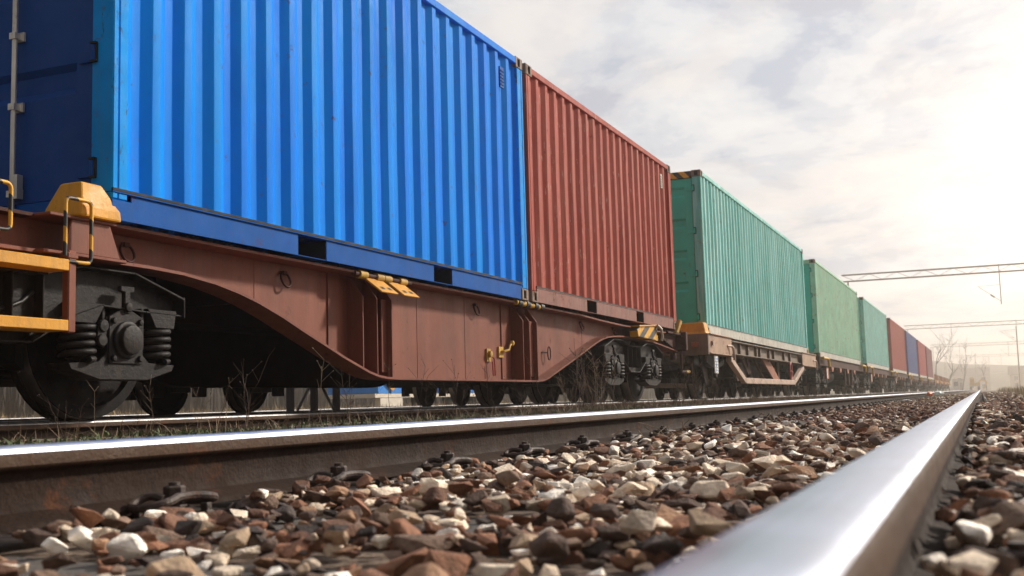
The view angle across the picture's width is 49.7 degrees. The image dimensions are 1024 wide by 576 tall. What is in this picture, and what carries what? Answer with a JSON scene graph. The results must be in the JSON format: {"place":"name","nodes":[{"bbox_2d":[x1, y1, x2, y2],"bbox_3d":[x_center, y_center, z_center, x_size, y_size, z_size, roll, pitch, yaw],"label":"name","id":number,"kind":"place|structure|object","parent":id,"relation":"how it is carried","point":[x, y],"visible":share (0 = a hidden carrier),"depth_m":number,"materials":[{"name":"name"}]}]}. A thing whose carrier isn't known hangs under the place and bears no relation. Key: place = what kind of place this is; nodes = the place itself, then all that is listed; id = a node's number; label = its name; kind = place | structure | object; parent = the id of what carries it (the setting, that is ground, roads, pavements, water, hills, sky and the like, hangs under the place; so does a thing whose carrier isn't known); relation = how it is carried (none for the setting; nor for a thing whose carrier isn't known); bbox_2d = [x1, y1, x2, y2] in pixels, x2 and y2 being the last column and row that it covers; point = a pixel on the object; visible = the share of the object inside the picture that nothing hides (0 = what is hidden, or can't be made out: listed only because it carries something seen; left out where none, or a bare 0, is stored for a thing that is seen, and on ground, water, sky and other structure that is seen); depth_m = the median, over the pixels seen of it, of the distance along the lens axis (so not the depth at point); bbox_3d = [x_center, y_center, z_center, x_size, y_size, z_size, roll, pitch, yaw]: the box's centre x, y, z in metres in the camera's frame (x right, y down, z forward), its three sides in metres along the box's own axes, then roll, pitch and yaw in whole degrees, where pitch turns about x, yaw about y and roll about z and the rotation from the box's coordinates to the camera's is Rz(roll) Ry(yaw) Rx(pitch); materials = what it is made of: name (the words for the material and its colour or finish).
{"place":"outdoors","nodes":[
{"label":"outdoors","id":0,"kind":"place"},
{"bbox_2d":[0,389,1022,575],"bbox_3d":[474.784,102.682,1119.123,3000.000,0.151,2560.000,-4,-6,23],"label":"ground","id":1,"kind":"structure","parent":0,"point":[10,546],"depth_m":1.82,"materials":[{"name":"soil"}]},
{"bbox_2d":[3,395,16,438],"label":"dry weed","id":2,"kind":"object","parent":1,"relation":"on","point":[8,420],"visible":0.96,"depth_m":5.12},
{"bbox_2d":[37,395,71,438],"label":"dry weed","id":3,"kind":"object","parent":1,"relation":"on","point":[56,417],"visible":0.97,"depth_m":5.25,"materials":[{"name":"plant"}]},
{"bbox_2d":[86,380,98,434],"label":"dry weed","id":4,"kind":"object","parent":1,"relation":"on","point":[93,406],"visible":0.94,"depth_m":5.04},
{"bbox_2d":[140,375,153,434],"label":"dry weed","id":5,"kind":"object","parent":1,"relation":"on","point":[150,400],"visible":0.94,"depth_m":5.79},
{"bbox_2d":[187,387,212,430],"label":"dry weed","id":6,"kind":"object","parent":1,"relation":"on","point":[198,406],"visible":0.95,"depth_m":6.22,"materials":[{"name":"plant"}]},
{"bbox_2d":[229,348,274,430],"bbox_3d":[-1.465,0.585,6.332,0.294,0.474,0.184,-2,-6,7],"label":"dry weed","id":7,"kind":"object","parent":1,"relation":"on","point":[242,376],"visible":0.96,"depth_m":6.31,"materials":[{"name":"plant"}]},
{"bbox_2d":[286,388,339,411],"bbox_3d":[-2.656,0.252,14.785,0.400,3.200,1.500,-4,-6,23],"label":"lattice mast","id":8,"kind":"object","parent":1,"relation":"on","point":[313,399],"visible":0.05,"depth_m":14.62,"materials":[{"name":"grey metal"}]},
{"bbox_2d":[312,348,333,424],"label":"dry weed","id":9,"kind":"object","parent":1,"relation":"on","point":[322,369],"visible":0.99,"depth_m":7.15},
{"bbox_2d":[318,390,334,423],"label":"dry weed","id":10,"kind":"object","parent":1,"relation":"on","point":[328,409],"visible":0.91,"depth_m":7.59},
{"bbox_2d":[327,361,356,420],"bbox_3d":[-1.058,0.659,6.958,0.184,0.440,0.238,-1,5,6],"label":"dry weed","id":11,"kind":"object","parent":1,"relation":"on","point":[344,391],"visible":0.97,"depth_m":6.94,"materials":[{"name":"plant"}]},
{"bbox_2d":[27,396,738,417],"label":"rail","id":12,"kind":"object","parent":1,"relation":"on","point":[302,409],"visible":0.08,"depth_m":28.19,"materials":[{"name":"metal"}]},
{"bbox_2d":[0,395,780,419],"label":"rail","id":13,"kind":"object","parent":1,"relation":"on","point":[264,411],"visible":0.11,"depth_m":18.16,"materials":[{"name":"metal"}]},
{"bbox_2d":[0,387,793,417],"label":"thicket","id":14,"kind":"object","parent":1,"relation":"on","point":[18,402],"visible":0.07,"depth_m":80.81,"materials":[{"name":"plant"}]},
{"bbox_2d":[327,384,475,406],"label":"box wagon","id":15,"kind":"object","parent":1,"relation":"on","point":[380,393],"visible":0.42,"depth_m":50.49,"materials":[{"name":"blue paint"}]},
{"bbox_2d":[408,353,437,417],"bbox_3d":[-0.683,0.756,8.424,0.200,0.513,0.143,3,1,28],"label":"dry weed","id":16,"kind":"object","parent":1,"relation":"on","point":[422,383],"visible":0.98,"depth_m":8.40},
{"bbox_2d":[431,384,448,416],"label":"dry weed","id":17,"kind":"object","parent":1,"relation":"on","point":[441,401],"visible":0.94,"depth_m":8.46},
{"bbox_2d":[0,392,883,421],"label":"rail","id":18,"kind":"object","parent":1,"relation":"on","point":[300,411],"visible":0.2,"depth_m":16.45,"materials":[{"name":"metal"}]},
{"bbox_2d":[0,366,283,414],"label":"hopper wagon","id":19,"kind":"object","parent":18,"relation":"on","point":[168,401],"visible":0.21,"depth_m":14.61,"materials":[{"name":"black metal"}]},
{"bbox_2d":[387,378,607,406],"bbox_3d":[0.819,1.743,29.144,2.660,2.608,13.400,-4,-6,23],"label":"hopper wagon","id":20,"kind":"object","parent":18,"relation":"on","point":[409,387],"visible":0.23,"depth_m":24.82,"materials":[{"name":"black metal"}]},
{"bbox_2d":[644,365,741,398],"bbox_3d":[6.151,2.894,41.712,2.660,2.608,13.400,-4,-6,23],"label":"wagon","id":21,"kind":"object","parent":18,"relation":"on","point":[660,393],"visible":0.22,"depth_m":37.48,"materials":[{"name":"black metal"}]},
{"bbox_2d":[704,384,781,397],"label":"hopper wagon","id":22,"kind":"object","parent":18,"relation":"on","point":[740,390],"visible":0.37,"depth_m":51.25,"materials":[{"name":"black metal"}]},
{"bbox_2d":[761,385,799,395],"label":"hopper wagon","id":23,"kind":"object","parent":18,"relation":"on","point":[794,392],"visible":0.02,"depth_m":62.72,"materials":[{"name":"black metal"}]},
{"bbox_2d":[798,386,840,394],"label":"hopper wagon","id":24,"kind":"object","parent":18,"relation":"on","point":[837,390],"visible":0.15,"depth_m":81.03,"materials":[{"name":"black metal"}]},
{"bbox_2d":[0,391,909,418],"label":"rail","id":25,"kind":"object","parent":1,"relation":"on","point":[285,410],"visible":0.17,"depth_m":26.02,"materials":[{"name":"metal"}]},
{"bbox_2d":[443,359,470,416],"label":"dry weed","id":26,"kind":"object","parent":1,"relation":"on","point":[456,390],"visible":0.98,"depth_m":9.10,"materials":[{"name":"plant"}]},
{"bbox_2d":[0,390,946,422],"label":"rail","id":27,"kind":"object","parent":1,"relation":"on","point":[309,411],"visible":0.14,"depth_m":10.65,"materials":[{"name":"metal"}]},
{"bbox_2d":[742,356,866,396],"bbox_3d":[10.352,3.131,38.471,2.700,1.223,14.670,-4,-6,23],"label":"flat wagon","id":28,"kind":"object","parent":27,"relation":"on","point":[843,374],"visible":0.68,"depth_m":34.79,"materials":[{"name":"brown paint"}]},
{"bbox_2d":[803,259,860,364],"bbox_3d":[10.248,1.164,38.679,2.438,2.896,12.213,-4,-6,23],"label":"shipping container","id":29,"kind":"object","parent":28,"relation":"on","point":[832,321],"visible":0.45,"depth_m":35.62,"materials":[{"name":"metal"}]},
{"bbox_2d":[803,264,814,351],"bbox_3d":[8.409,0.620,32.916,1.094,2.796,0.116,-4,-6,23],"label":"door","id":30,"kind":"structure","parent":29,"relation":"in","point":[809,321],"depth_m":32.76,"materials":[{"name":"teal paint"}]},
{"bbox_2d":[819,366,893,394],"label":"flat wagon","id":31,"kind":"object","parent":27,"relation":"on","point":[877,378],"visible":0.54,"depth_m":48.87,"materials":[{"name":"metal"}]},
{"bbox_2d":[857,297,889,370],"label":"shipping container","id":32,"kind":"object","parent":31,"relation":"on","point":[873,336],"visible":0.44,"depth_m":49.49,"materials":[{"name":"metal"}]},
{"bbox_2d":[857,300,863,362],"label":"door","id":33,"kind":"structure","parent":32,"relation":"in","point":[859,304],"depth_m":46.23,"materials":[{"name":"green paint"}]},
{"bbox_2d":[0,390,956,439],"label":"rail","id":34,"kind":"object","parent":1,"relation":"on","point":[30,428],"visible":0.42,"depth_m":7.55,"materials":[{"name":"metal"}]},
{"bbox_2d":[0,179,689,420],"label":"container wagon","id":35,"kind":"object","parent":34,"relation":"on","point":[93,294],"visible":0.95,"depth_m":8.10,"materials":[{"name":"brown paint"}]},
{"bbox_2d":[0,0,528,300],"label":"shipping container","id":36,"kind":"object","parent":35,"relation":"on","point":[385,137],"visible":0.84,"depth_m":7.73,"materials":[{"name":"metal"}]},
{"bbox_2d":[0,0,97,208],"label":"door","id":37,"kind":"structure","parent":36,"relation":"in","point":[48,50],"depth_m":6.35,"materials":[{"name":"blue paint"}]},
{"bbox_2d":[522,63,676,330],"bbox_3d":[0.233,-0.812,15.040,2.438,2.591,6.079,-4,-6,23],"label":"shipping container","id":38,"kind":"object","parent":35,"relation":"on","point":[599,231],"visible":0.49,"depth_m":13.84,"materials":[{"name":"metal"}]},
{"bbox_2d":[607,322,817,401],"bbox_3d":[4.651,1.836,25.068,2.801,1.358,14.350,-4,-6,23],"label":"container wagon","id":39,"kind":"object","parent":34,"relation":"on","point":[745,362],"visible":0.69,"depth_m":21.29,"materials":[{"name":"beige paint"}]},
{"bbox_2d":[670,169,807,352],"bbox_3d":[4.587,-0.058,25.336,2.438,2.896,12.213,-4,-6,23],"label":"shipping container","id":40,"kind":"object","parent":39,"relation":"on","point":[738,271],"visible":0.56,"depth_m":21.70,"materials":[{"name":"metal"}]},
{"bbox_2d":[670,178,699,322],"bbox_3d":[2.748,-0.603,19.572,1.094,2.796,0.116,-4,-6,23],"label":"door","id":41,"kind":"structure","parent":40,"relation":"in","point":[685,272],"depth_m":19.47,"materials":[{"name":"teal paint"}]},
{"bbox_2d":[852,371,910,393],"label":"flat wagon","id":42,"kind":"object","parent":34,"relation":"on","point":[898,380],"visible":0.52,"depth_m":65.38,"materials":[{"name":"metal"}]},
{"bbox_2d":[886,318,906,373],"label":"shipping container","id":43,"kind":"object","parent":42,"relation":"on","point":[896,346],"visible":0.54,"depth_m":63.31,"materials":[{"name":"red"}]},
{"bbox_2d":[882,375,921,391],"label":"flat wagon","id":44,"kind":"object","parent":34,"relation":"on","point":[911,384],"visible":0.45,"depth_m":78.70,"materials":[{"name":"metal"}]},
{"bbox_2d":[904,331,918,376],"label":"shipping container","id":45,"kind":"object","parent":44,"relation":"on","point":[911,354],"visible":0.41,"depth_m":76.95,"materials":[{"name":"metal"}]},
{"bbox_2d":[893,377,929,391],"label":"flat wagon","id":46,"kind":"object","parent":34,"relation":"on","point":[922,385],"visible":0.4,"depth_m":91.66,"materials":[{"name":"metal"}]},
{"bbox_2d":[916,340,926,377],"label":"shipping container","id":47,"kind":"object","parent":46,"relation":"on","point":[921,359],"visible":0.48,"depth_m":90.16,"materials":[{"name":"metal"}]},
{"bbox_2d":[906,379,935,391],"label":"flat wagon","id":48,"kind":"object","parent":34,"relation":"on","point":[929,385],"visible":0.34,"depth_m":104.95,"materials":[{"name":"metal"}]},
{"bbox_2d":[925,346,933,379],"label":"shipping container","id":49,"kind":"object","parent":48,"relation":"on","point":[929,364],"visible":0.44,"depth_m":103.48,"materials":[{"name":"metal"}]},
{"bbox_2d":[919,374,940,390],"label":"flat wagon","id":50,"kind":"object","parent":34,"relation":"on","point":[936,378],"visible":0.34,"depth_m":118.20,"materials":[{"name":"orange paint"}]},
{"bbox_2d":[925,376,944,390],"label":"flat wagon","id":51,"kind":"object","parent":34,"relation":"on","point":[941,383],"visible":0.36,"depth_m":131.53,"materials":[{"name":"metal"}]},
{"bbox_2d":[940,377,947,390],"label":"flat wagon","id":52,"kind":"object","parent":34,"relation":"on","point":[944,385],"visible":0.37,"depth_m":145.63,"materials":[{"name":"metal"}]},
{"bbox_2d":[0,390,972,534],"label":"rail","id":53,"kind":"object","parent":1,"relation":"on","point":[43,485],"visible":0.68,"depth_m":2.64,"materials":[{"name":"metal"}]},
{"bbox_2d":[481,365,495,414],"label":"dry weed","id":54,"kind":"object","parent":1,"relation":"on","point":[491,392],"visible":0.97,"depth_m":10.46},
{"bbox_2d":[0,385,1023,417],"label":"straw grass","id":55,"kind":"structure","parent":1,"relation":"on","point":[1017,390],"depth_m":48.19,"materials":[{"name":"plant"}]},
{"bbox_2d":[0,391,1023,575],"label":"ballast","id":56,"kind":"structure","parent":1,"relation":"on","point":[983,513],"depth_m":1.84,"materials":[{"name":"gravel"}]},
{"bbox_2d":[4,541,1023,575],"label":"sleeper","id":57,"kind":"object","parent":56,"relation":"on","point":[1015,549],"visible":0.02,"depth_m":1.51,"materials":[{"name":"wood"}]},
{"bbox_2d":[11,481,1022,557],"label":"sleeper","id":58,"kind":"object","parent":56,"relation":"on","point":[175,494],"visible":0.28,"depth_m":2.12,"materials":[{"name":"wood"}]},
{"bbox_2d":[350,450,813,486],"bbox_3d":[0.401,0.553,3.050,2.600,0.219,0.256,-4,-6,23],"label":"sleeper","id":59,"kind":"object","parent":56,"relation":"on","point":[449,458],"visible":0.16,"depth_m":3.28,"materials":[{"name":"wood"}]},
{"bbox_2d":[195,463,1006,511],"bbox_3d":[0.163,0.502,2.490,2.600,0.219,0.256,-4,-6,23],"label":"sleeper","id":60,"kind":"object","parent":56,"relation":"on","point":[339,472],"visible":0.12,"depth_m":2.72,"materials":[{"name":"wood"}]},
{"bbox_2d":[461,442,846,472],"bbox_3d":[0.638,0.605,3.609,2.600,0.219,0.256,-4,-6,23],"label":"sleeper","id":61,"kind":"object","parent":56,"relation":"on","point":[525,449],"visible":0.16,"depth_m":3.83,"materials":[{"name":"wood"}]},
{"bbox_2d":[649,426,778,443],"bbox_3d":[1.350,0.758,5.288,2.600,0.219,0.256,-4,-6,23],"label":"sleeper","id":62,"kind":"object","parent":56,"relation":"on","point":[664,432],"visible":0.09,"depth_m":5.51,"materials":[{"name":"wood"}]},
{"bbox_2d":[705,420,726,430],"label":"sleeper","id":63,"kind":"object","parent":56,"relation":"on","point":[708,426],"visible":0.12,"depth_m":6.63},
{"bbox_2d":[590,430,868,447],"bbox_3d":[1.113,0.707,4.728,2.600,0.219,0.256,-4,-6,23],"label":"sleeper","id":64,"kind":"object","parent":56,"relation":"on","point":[626,436],"visible":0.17,"depth_m":4.95,"materials":[{"name":"wood"}]},
{"bbox_2d":[612,419,696,437],"bbox_3d":[0.670,0.661,5.158,0.355,0.106,0.459,-4,-6,23],"label":"twig tangle","id":65,"kind":"object","parent":64,"relation":"on","point":[666,430],"visible":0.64,"depth_m":5.15,"materials":[{"name":"plant"}]},
{"bbox_2d":[680,422,806,435],"bbox_3d":[1.588,0.810,5.847,2.600,0.219,0.256,-4,-6,23],"label":"sleeper","id":66,"kind":"object","parent":56,"relation":"on","point":[692,425],"visible":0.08,"depth_m":6.08,"materials":[{"name":"wood"}]},
{"bbox_2d":[745,415,762,425],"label":"sleeper","id":67,"kind":"object","parent":56,"relation":"on","point":[754,417],"visible":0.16,"depth_m":7.76,"materials":[{"name":"concrete"}]},
{"bbox_2d":[533,431,988,460],"bbox_3d":[0.875,0.656,4.169,2.600,0.219,0.256,-4,-6,23],"label":"sleeper","id":68,"kind":"object","parent":56,"relation":"on","point":[582,443],"visible":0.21,"depth_m":4.40,"materials":[{"name":"wood"}]},
{"bbox_2d":[762,414,777,420],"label":"sleeper","id":69,"kind":"object","parent":56,"relation":"on","point":[771,416],"visible":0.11,"depth_m":8.31,"materials":[{"name":"concrete"}]},
{"bbox_2d":[755,408,788,420],"bbox_3d":[1.925,0.935,8.128,0.337,0.105,0.493,0,-6,-14],"label":"twig tangle","id":70,"kind":"object","parent":56,"relation":"on","point":[770,417],"visible":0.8,"depth_m":8.12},
{"bbox_2d":[776,412,790,420],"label":"sleeper","id":71,"kind":"object","parent":56,"relation":"on","point":[782,414],"visible":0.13,"depth_m":8.88,"materials":[{"name":"concrete"}]},
{"bbox_2d":[789,411,800,416],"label":"sleeper","id":72,"kind":"object","parent":56,"relation":"on","point":[793,413],"visible":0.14,"depth_m":9.43,"materials":[{"name":"concrete"}]},
{"bbox_2d":[799,409,811,414],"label":"sleeper","id":73,"kind":"object","parent":56,"relation":"on","point":[804,412],"visible":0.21,"depth_m":9.99,"materials":[{"name":"concrete"}]},
{"bbox_2d":[808,408,820,413],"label":"sleeper","id":74,"kind":"object","parent":56,"relation":"on","point":[814,410],"visible":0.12,"depth_m":10.56,"materials":[{"name":"concrete"}]},
{"bbox_2d":[730,417,913,428],"bbox_3d":[2.062,0.912,6.966,2.600,0.219,0.256,-4,-6,23],"label":"sleeper","id":75,"kind":"object","parent":56,"relation":"on","point":[739,421],"visible":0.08,"depth_m":7.20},
{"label":"sleeper","id":76,"kind":"object","parent":56,"relation":"on","visible":0},
{"bbox_2d":[934,391,943,395],"bbox_3d":[11.842,2.923,30.673,0.271,0.147,0.231,-4,-6,23],"label":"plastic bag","id":77,"kind":"object","parent":76,"relation":"on","point":[937,393],"visible":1,"depth_m":30.61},
{"bbox_2d":[504,376,525,412],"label":"dry weed","id":78,"kind":"object","parent":1,"relation":"on","point":[520,394],"visible":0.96,"depth_m":9.67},
{"bbox_2d":[554,376,568,410],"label":"dry weed","id":79,"kind":"object","parent":1,"relation":"on","point":[561,389],"visible":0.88,"depth_m":11.53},
{"bbox_2d":[561,347,589,407],"bbox_3d":[0.696,0.910,11.385,0.310,0.764,0.496,1,-6,-20],"label":"dry weed","id":80,"kind":"object","parent":1,"relation":"on","point":[580,390],"visible":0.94,"depth_m":11.46,"materials":[{"name":"plant"}]},
{"bbox_2d":[559,358,592,411],"bbox_3d":[0.613,0.970,11.096,0.309,0.573,0.240,7,-4,-32],"label":"dry weed","id":81,"kind":"object","parent":1,"relation":"on","point":[573,385],"visible":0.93,"depth_m":11.12,"materials":[{"name":"plant"}]},
{"bbox_2d":[568,354,594,405],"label":"dry weed","id":82,"kind":"object","parent":1,"relation":"on","point":[587,380],"visible":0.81,"depth_m":12.50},
{"bbox_2d":[580,342,611,404],"bbox_3d":[0.945,0.977,12.326,0.422,0.793,0.254,-1,-6,-8],"label":"dry weed","id":83,"kind":"object","parent":1,"relation":"on","point":[595,377],"visible":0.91,"depth_m":12.29,"materials":[{"name":"plant"}]},
{"bbox_2d":[591,355,601,406],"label":"dry weed","id":84,"kind":"object","parent":1,"relation":"on","point":[596,379],"visible":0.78,"depth_m":13.02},
{"bbox_2d":[584,351,619,408],"bbox_3d":[1.016,1.042,12.451,0.384,0.696,0.267,-1,-6,-2],"label":"dry weed","id":85,"kind":"object","parent":1,"relation":"on","point":[602,382],"visible":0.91,"depth_m":12.42,"materials":[{"name":"plant"}]},
{"bbox_2d":[588,360,615,406],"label":"dry weed","id":86,"kind":"object","parent":1,"relation":"on","point":[600,383],"visible":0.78,"depth_m":13.53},
{"bbox_2d":[666,363,691,402],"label":"dry weed","id":87,"kind":"object","parent":1,"relation":"on","point":[686,383],"visible":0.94,"depth_m":15.97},
{"bbox_2d":[670,368,689,402],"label":"dry weed","id":88,"kind":"object","parent":1,"relation":"on","point":[682,386],"visible":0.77,"depth_m":16.97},
{"bbox_2d":[686,353,723,404],"bbox_3d":[2.937,1.398,16.857,0.574,0.785,0.344,-2,-6,2],"label":"dry weed","id":89,"kind":"object","parent":1,"relation":"on","point":[700,380],"visible":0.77,"depth_m":16.89,"materials":[{"name":"plant"}]},
{"bbox_2d":[704,361,727,401],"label":"dry weed","id":90,"kind":"object","parent":1,"relation":"on","point":[718,384],"visible":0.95,"depth_m":17.39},
{"bbox_2d":[705,356,727,398],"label":"dry weed","id":91,"kind":"object","parent":1,"relation":"on","point":[715,378],"visible":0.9,"depth_m":18.89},
{"bbox_2d":[650,390,980,575],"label":"rail","id":92,"kind":"object","parent":1,"relation":"on","point":[871,513],"visible":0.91,"depth_m":0.64,"materials":[{"name":"metal"}]},
{"bbox_2d":[841,263,1023,392],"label":"gantry","id":93,"kind":"object","parent":1,"relation":"on","point":[957,268],"visible":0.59,"depth_m":74.91,"materials":[{"name":"metal"}]},
{"bbox_2d":[931,327,957,374],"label":"bare tree","id":94,"kind":"object","parent":1,"relation":"on","point":[938,350],"visible":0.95,"depth_m":199.37,"materials":[{"name":"brown plant"}]},
{"bbox_2d":[942,343,965,389],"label":"bare tree","id":95,"kind":"object","parent":1,"relation":"on","point":[951,374],"visible":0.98,"depth_m":208.39,"materials":[{"name":"brown plant"}]},
{"bbox_2d":[951,379,963,390],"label":"white hut","id":96,"kind":"object","parent":1,"relation":"on","point":[957,384],"visible":0.77,"depth_m":235.76,"materials":[{"name":"paint"}]},
{"bbox_2d":[904,320,1023,391],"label":"gantry","id":97,"kind":"object","parent":1,"relation":"on","point":[966,326],"visible":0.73,"depth_m":138.81,"materials":[{"name":"metal"}]},
{"bbox_2d":[957,336,973,389],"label":"bare tree","id":98,"kind":"object","parent":1,"relation":"on","point":[965,365],"visible":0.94,"depth_m":222.00,"materials":[{"name":"brown plant"}]},
{"bbox_2d":[952,367,990,389],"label":"house","id":99,"kind":"structure","parent":1,"relation":"on","point":[958,373],"depth_m":396.44,"materials":[{"name":"paint"}]},
{"bbox_2d":[930,341,1023,373],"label":"gantry","id":100,"kind":"object","parent":1,"relation":"on","point":[974,345],"visible":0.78,"depth_m":202.96,"materials":[{"name":"metal"}]},
{"bbox_2d":[969,378,986,389],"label":"excavator","id":101,"kind":"object","parent":1,"relation":"on","point":[972,383],"visible":0.97,"depth_m":229.99,"materials":[{"name":"yellow paint"}]},
{"bbox_2d":[944,353,1022,376],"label":"gantry","id":102,"kind":"object","parent":1,"relation":"on","point":[982,356],"visible":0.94,"depth_m":275.31,"materials":[{"name":"metal"}]},
{"bbox_2d":[1000,326,1020,386],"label":"catenary mast","id":103,"kind":"object","parent":1,"relation":"on","point":[1017,356],"visible":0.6,"depth_m":168.00,"materials":[{"name":"metal"}]},
{"bbox_2d":[1008,366,1023,388],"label":"house","id":104,"kind":"structure","parent":1,"relation":"on","point":[1013,372],"depth_m":363.47,"materials":[{"name":"paint"}]},
{"bbox_2d":[0,391,1022,445],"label":"dry grass","id":105,"kind":"structure","parent":0,"point":[674,404],"depth_m":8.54,"materials":[{"name":"plant"}]},
{"bbox_2d":[436,0,1023,364],"label":"sky","id":106,"kind":"structure","parent":0,"point":[874,136],"materials":[{"name":"white"}]},
{"bbox_2d":[792,361,1023,394],"bbox_3d":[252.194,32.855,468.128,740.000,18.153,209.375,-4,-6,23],"label":"hills","id":107,"kind":"structure","parent":0,"point":[999,376],"depth_m":496.68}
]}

